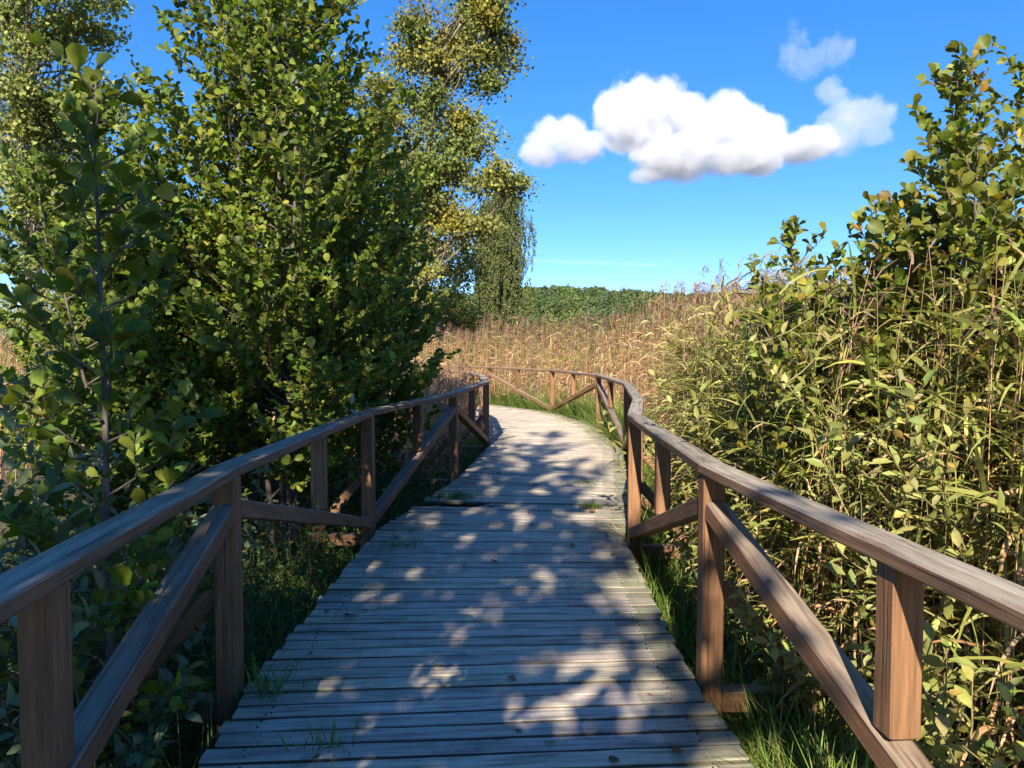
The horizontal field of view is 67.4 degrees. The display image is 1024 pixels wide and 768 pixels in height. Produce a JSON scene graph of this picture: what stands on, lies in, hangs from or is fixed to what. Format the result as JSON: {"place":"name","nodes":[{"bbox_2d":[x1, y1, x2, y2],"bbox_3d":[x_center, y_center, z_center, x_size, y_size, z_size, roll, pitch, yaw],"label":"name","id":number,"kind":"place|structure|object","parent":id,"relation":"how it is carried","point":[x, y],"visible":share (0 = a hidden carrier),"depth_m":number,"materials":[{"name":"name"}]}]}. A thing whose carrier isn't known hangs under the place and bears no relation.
{"place":"outdoors","nodes":[
{"label":"outdoors","id":0,"kind":"place"},
{"bbox_2d":[0,320,659,352],"bbox_3d":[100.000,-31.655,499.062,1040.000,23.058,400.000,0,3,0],"label":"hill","id":1,"kind":"structure","parent":0,"point":[2,330],"depth_m":385.29,"materials":[{"name":"plant"}]},
{"bbox_2d":[262,284,750,342],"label":"distant wood","id":2,"kind":"object","parent":1,"relation":"on","point":[563,302],"visible":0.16,"depth_m":388.13,"materials":[{"name":"green plant"}]},
{"bbox_2d":[0,353,1019,767],"bbox_3d":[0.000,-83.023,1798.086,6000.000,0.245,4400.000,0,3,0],"label":"ground","id":3,"kind":"structure","parent":0,"point":[18,491],"depth_m":7.91,"materials":[{"name":"green plant"}]},
{"bbox_2d":[0,81,69,344],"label":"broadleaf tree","id":4,"kind":"object","parent":3,"relation":"on","point":[18,155],"visible":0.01,"depth_m":32.32,"materials":[{"name":"green plant"}]},
{"bbox_2d":[0,284,79,382],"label":"round bush","id":5,"kind":"object","parent":3,"relation":"on","point":[42,299],"visible":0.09,"depth_m":21.67,"materials":[{"name":"green plant"}]},
{"bbox_2d":[0,494,98,708],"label":"willow shrub","id":6,"kind":"object","parent":3,"relation":"on","point":[5,680],"visible":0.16,"depth_m":3.13,"materials":[{"name":"green plant"}]},
{"bbox_2d":[0,0,157,354],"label":"birch tree","id":7,"kind":"object","parent":3,"relation":"on","point":[33,108],"visible":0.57,"depth_m":22.71,"materials":[{"name":"green plant"}]},
{"bbox_2d":[0,140,176,330],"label":"broadleaf tree","id":8,"kind":"object","parent":3,"relation":"on","point":[11,304],"visible":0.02,"depth_m":28.64,"materials":[{"name":"green plant"}]},
{"bbox_2d":[0,391,214,767],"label":"willow shrub","id":9,"kind":"object","parent":3,"relation":"on","point":[78,624],"visible":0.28,"depth_m":3.19,"materials":[{"name":"green plant"}]},
{"bbox_2d":[0,30,220,767],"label":"alder tree","id":10,"kind":"object","parent":3,"relation":"on","point":[115,334],"visible":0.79,"depth_m":3.11,"materials":[{"name":"green plant"}]},
{"bbox_2d":[0,121,269,586],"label":"alder tree","id":11,"kind":"object","parent":3,"relation":"on","point":[160,316],"visible":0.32,"depth_m":5.74,"materials":[{"name":"green plant"}]},
{"bbox_2d":[0,72,283,559],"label":"alder tree","id":12,"kind":"object","parent":3,"relation":"on","point":[126,158],"visible":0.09,"depth_m":6.93,"materials":[{"name":"green plant"}]},
{"bbox_2d":[0,350,357,715],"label":"willow shrub","id":13,"kind":"object","parent":3,"relation":"on","point":[51,475],"visible":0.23,"depth_m":4.23,"materials":[{"name":"green plant"}]},
{"bbox_2d":[0,318,480,498],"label":"reed bed","id":14,"kind":"object","parent":3,"relation":"on","point":[439,386],"visible":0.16,"depth_m":11.71,"materials":[{"name":"beige plant"}]},
{"bbox_2d":[0,369,489,767],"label":"wooden railing","id":15,"kind":"object","parent":3,"relation":"on","point":[57,730],"visible":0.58,"depth_m":2.94,"materials":[{"name":"brown wood"}]},
{"bbox_2d":[0,424,500,767],"bbox_3d":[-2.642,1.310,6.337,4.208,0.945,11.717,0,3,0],"label":"undergrowth","id":16,"kind":"object","parent":3,"relation":"on","point":[151,744],"visible":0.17,"depth_m":5.40,"materials":[{"name":"green plant"}]},
{"bbox_2d":[68,0,444,583],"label":"alder tree","id":17,"kind":"object","parent":3,"relation":"on","point":[290,157],"visible":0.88,"depth_m":5.83,"materials":[{"name":"green plant"}]},
{"bbox_2d":[231,102,297,261],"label":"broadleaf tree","id":18,"kind":"object","parent":3,"relation":"on","point":[255,187],"depth_m":41.16,"materials":[{"name":"green plant"}]},
{"bbox_2d":[273,97,461,515],"bbox_3d":[-1.685,-0.834,8.542,2.688,4.930,2.328,1,3,29],"label":"alder tree","id":19,"kind":"object","parent":3,"relation":"on","point":[413,323],"visible":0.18,"depth_m":8.21,"materials":[{"name":"green plant"}]},
{"bbox_2d":[2,258,840,424],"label":"dry reed bed","id":20,"kind":"object","parent":3,"relation":"on","point":[607,359],"visible":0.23,"depth_m":21.80,"materials":[{"name":"brown plant"}]},
{"bbox_2d":[413,316,472,380],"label":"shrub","id":21,"kind":"object","parent":3,"relation":"on","point":[446,343],"visible":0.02,"depth_m":46.92,"materials":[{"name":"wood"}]},
{"bbox_2d":[342,0,555,360],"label":"aspen tree","id":22,"kind":"object","parent":3,"relation":"on","point":[432,57],"visible":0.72,"depth_m":31.02,"materials":[{"name":"green plant"}]},
{"bbox_2d":[401,237,500,361],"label":"broadleaf tree","id":23,"kind":"object","parent":3,"relation":"on","point":[449,273],"visible":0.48,"depth_m":43.44,"materials":[{"name":"green plant"}]},
{"bbox_2d":[198,404,755,767],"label":"boardwalk","id":24,"kind":"structure","parent":3,"relation":"on","point":[483,623],"depth_m":4.05,"materials":[{"name":"grey wood"}]},
{"bbox_2d":[206,644,322,709],"bbox_3d":[-1.152,1.322,3.477,0.612,0.240,0.383,-1,3,-11],"label":"grass tuft","id":25,"kind":"object","parent":24,"relation":"on","point":[260,679],"visible":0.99,"depth_m":3.53,"materials":[{"name":"green plant"}]},
{"bbox_2d":[251,713,382,767],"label":"grass tuft","id":26,"kind":"object","parent":24,"relation":"on","point":[321,741],"visible":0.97,"depth_m":3.04,"materials":[{"name":"green plant"}]},
{"bbox_2d":[372,536,422,549],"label":"grass tuft","id":27,"kind":"object","parent":24,"relation":"on","point":[398,543],"visible":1,"depth_m":6.13,"materials":[{"name":"green plant"}]},
{"bbox_2d":[412,486,493,503],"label":"grass tuft","id":28,"kind":"object","parent":24,"relation":"on","point":[446,494],"visible":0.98,"depth_m":8.06,"materials":[{"name":"green plant"}]},
{"bbox_2d":[271,457,742,762],"bbox_3d":[0.117,1.240,7.235,2.416,0.027,9.921,0,3,4],"label":"moss","id":29,"kind":"object","parent":24,"relation":"on","point":[503,563],"visible":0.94,"depth_m":4.11,"materials":[{"name":"green plant"}]},
{"bbox_2d":[507,675,515,680],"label":"fallen leaf","id":30,"kind":"object","parent":24,"relation":"on","point":[512,677],"visible":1,"depth_m":3.65,"materials":[{"name":"plant"}]},
{"bbox_2d":[555,474,617,485],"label":"grass tuft","id":31,"kind":"object","parent":24,"relation":"on","point":[585,481],"visible":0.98,"depth_m":8.98,"materials":[{"name":"green plant"}]},
{"bbox_2d":[575,500,609,509],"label":"grass tuft","id":32,"kind":"object","parent":24,"relation":"on","point":[592,506],"visible":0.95,"depth_m":7.55,"materials":[{"name":"green plant"}]},
{"bbox_2d":[581,504,629,552],"bbox_3d":[0.739,1.220,6.431,0.532,0.423,1.265,0,3,0],"label":"dry grass tuft","id":33,"kind":"object","parent":24,"relation":"on","point":[621,534],"visible":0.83,"depth_m":6.37,"materials":[{"name":"beige plant"}]},
{"bbox_2d":[609,756,618,761],"bbox_3d":[0.388,1.429,2.929,0.038,0.007,0.050,0,3,0],"label":"leaf scrap","id":34,"kind":"object","parent":24,"relation":"on","point":[613,758],"visible":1,"depth_m":2.93,"materials":[{"name":"plant"}]},
{"bbox_2d":[672,747,681,751],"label":"fallen leaf","id":35,"kind":"object","parent":24,"relation":"on","point":[675,749],"visible":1,"depth_m":3.00,"materials":[{"name":"brown plant"}]},
{"bbox_2d":[463,191,536,365],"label":"weeping birch","id":36,"kind":"object","parent":3,"relation":"on","point":[501,292],"visible":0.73,"depth_m":60.70,"materials":[{"name":"green plant"}]},
{"bbox_2d":[595,395,761,565],"bbox_3d":[1.442,0.816,6.552,1.482,1.818,0.626,0,3,9],"label":"willow shrub","id":37,"kind":"object","parent":3,"relation":"on","point":[604,412],"visible":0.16,"depth_m":6.65,"materials":[{"name":"green plant"}]},
{"bbox_2d":[642,423,759,532],"bbox_3d":[1.788,1.018,6.495,1.613,1.424,1.520,1,3,19],"label":"willow shrub","id":38,"kind":"object","parent":3,"relation":"on","point":[647,438],"visible":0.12,"depth_m":6.54,"materials":[{"name":"green plant"}]},
{"bbox_2d":[398,364,1023,767],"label":"wooden railing","id":39,"kind":"object","parent":3,"relation":"on","point":[882,718],"visible":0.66,"depth_m":2.71,"materials":[{"name":"brown wood"}]},
{"bbox_2d":[445,375,991,767],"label":"grass","id":40,"kind":"structure","parent":3,"relation":"on","point":[758,735],"depth_m":4.16,"materials":[{"name":"green plant"}]},
{"bbox_2d":[749,283,811,424],"bbox_3d":[2.391,0.479,5.957,1.178,2.549,0.689,2,3,33],"label":"alder tree","id":41,"kind":"object","parent":3,"relation":"on","point":[780,307],"visible":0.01,"depth_m":6.08,"materials":[{"name":"green plant"}]},
{"bbox_2d":[648,337,942,542],"bbox_3d":[2.746,0.632,5.511,2.421,2.288,3.229,2,3,34],"label":"willow shrub","id":42,"kind":"object","parent":3,"relation":"on","point":[693,394],"visible":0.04,"depth_m":4.99,"materials":[{"name":"green plant"}]},
{"bbox_2d":[713,215,895,643],"bbox_3d":[1.905,0.406,4.550,1.220,2.826,1.140,-1,3,-19],"label":"alder tree","id":43,"kind":"object","parent":3,"relation":"on","point":[791,230],"visible":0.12,"depth_m":4.50,"materials":[{"name":"green plant"}]},
{"bbox_2d":[727,181,920,631],"bbox_3d":[1.828,0.354,4.325,1.425,2.953,0.875,-1,3,-11],"label":"alder tree","id":44,"kind":"object","parent":3,"relation":"on","point":[860,217],"visible":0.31,"depth_m":4.08,"materials":[{"name":"green plant"}]},
{"bbox_2d":[665,424,989,619],"bbox_3d":[1.890,1.076,5.012,1.756,1.449,2.000,0,3,0],"label":"willow shrub","id":45,"kind":"object","parent":3,"relation":"on","point":[681,549],"visible":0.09,"depth_m":5.00,"materials":[{"name":"green plant"}]},
{"bbox_2d":[635,174,1023,767],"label":"green reed bed","id":46,"kind":"object","parent":3,"relation":"on","point":[704,353],"visible":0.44,"depth_m":3.69,"materials":[{"name":"green plant"}]},
{"bbox_2d":[666,459,1023,767],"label":"leafy undergrowth","id":47,"kind":"object","parent":3,"relation":"on","point":[988,745],"visible":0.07,"depth_m":3.51,"materials":[{"name":"green plant"}]},
{"bbox_2d":[707,296,1023,712],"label":"willow shrub","id":48,"kind":"object","parent":3,"relation":"on","point":[958,518],"visible":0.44,"depth_m":2.95,"materials":[{"name":"green plant"}]},
{"bbox_2d":[725,448,1019,751],"bbox_3d":[1.838,1.061,3.913,1.723,1.579,1.715,0,3,0],"label":"willow shrub","id":49,"kind":"object","parent":3,"relation":"on","point":[775,653],"visible":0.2,"depth_m":3.49,"materials":[{"name":"green plant"}]},
{"bbox_2d":[797,404,1023,767],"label":"willow shrub","id":50,"kind":"object","parent":3,"relation":"on","point":[940,716],"visible":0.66,"depth_m":2.42,"materials":[{"name":"green plant"}]},
{"bbox_2d":[817,33,1023,679],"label":"alder tree","id":51,"kind":"object","parent":3,"relation":"on","point":[954,213],"visible":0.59,"depth_m":3.63,"materials":[{"name":"green plant"}]},
{"bbox_2d":[877,287,1023,545],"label":"willow shrub","id":52,"kind":"object","parent":3,"relation":"on","point":[1008,428],"visible":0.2,"depth_m":3.27,"materials":[{"name":"green plant"}]},
{"bbox_2d":[946,46,1023,484],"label":"alder tree","id":53,"kind":"object","parent":3,"relation":"on","point":[1013,68],"visible":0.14,"depth_m":4.26,"materials":[{"name":"green plant"}]},
{"bbox_2d":[0,0,1023,318],"label":"sky","id":54,"kind":"structure","parent":0,"point":[674,138],"materials":[{"name":"blue"}]}
]}

